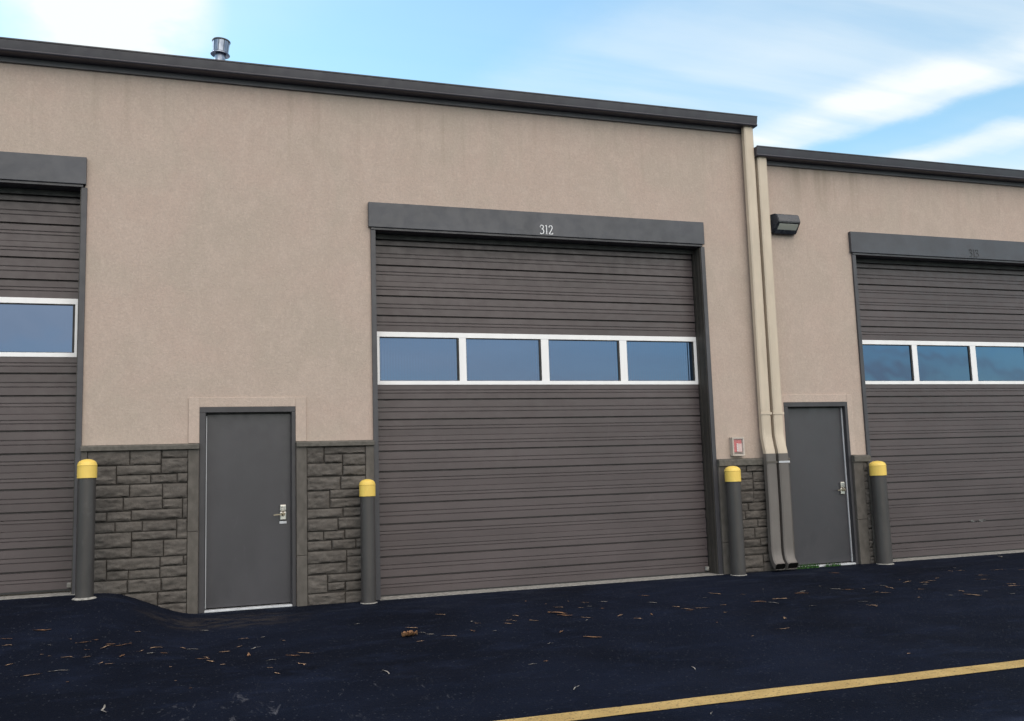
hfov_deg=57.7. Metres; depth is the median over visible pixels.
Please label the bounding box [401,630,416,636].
dry leaf
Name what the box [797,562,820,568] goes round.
weed tuft
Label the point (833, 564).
weed tuft
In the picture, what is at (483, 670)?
asphalt ground
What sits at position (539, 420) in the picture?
garage door
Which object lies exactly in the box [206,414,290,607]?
entry door
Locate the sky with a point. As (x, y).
(923, 80)
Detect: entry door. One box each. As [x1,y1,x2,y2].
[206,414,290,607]
[788,408,850,564]
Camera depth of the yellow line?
6.21 m
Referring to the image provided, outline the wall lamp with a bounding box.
[770,214,799,234]
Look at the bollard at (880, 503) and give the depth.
12.61 m
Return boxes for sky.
[0,0,1023,169]
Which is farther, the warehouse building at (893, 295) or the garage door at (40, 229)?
the warehouse building at (893, 295)
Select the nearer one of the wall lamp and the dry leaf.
the dry leaf
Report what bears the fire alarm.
attached to the warehouse building at (258, 323)
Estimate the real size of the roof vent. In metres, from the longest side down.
0.938 x 0.242 x 0.242 m
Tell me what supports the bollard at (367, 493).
on the asphalt ground
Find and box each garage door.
[0,187,80,594]
[375,234,708,596]
[856,258,1023,558]
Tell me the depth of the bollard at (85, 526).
9.31 m
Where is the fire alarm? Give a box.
[729,437,744,455]
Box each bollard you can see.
[72,459,97,599]
[359,479,377,603]
[724,466,746,575]
[869,461,893,564]
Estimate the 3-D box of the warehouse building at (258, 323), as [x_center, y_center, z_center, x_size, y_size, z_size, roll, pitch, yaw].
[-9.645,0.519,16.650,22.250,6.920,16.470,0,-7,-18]
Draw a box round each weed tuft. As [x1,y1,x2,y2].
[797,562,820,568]
[826,563,840,566]
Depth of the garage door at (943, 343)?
13.77 m
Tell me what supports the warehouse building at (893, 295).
on the asphalt ground
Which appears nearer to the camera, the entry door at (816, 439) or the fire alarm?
the fire alarm
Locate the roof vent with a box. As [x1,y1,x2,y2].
[210,37,230,59]
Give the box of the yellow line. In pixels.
[498,659,1023,720]
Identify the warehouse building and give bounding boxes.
[0,37,785,613]
[754,145,1023,569]
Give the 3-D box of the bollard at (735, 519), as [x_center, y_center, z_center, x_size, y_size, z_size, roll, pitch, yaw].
[2.881,2.153,11.957,0.223,1.586,0.220,0,-7,-18]
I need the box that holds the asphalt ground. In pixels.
[0,552,1023,720]

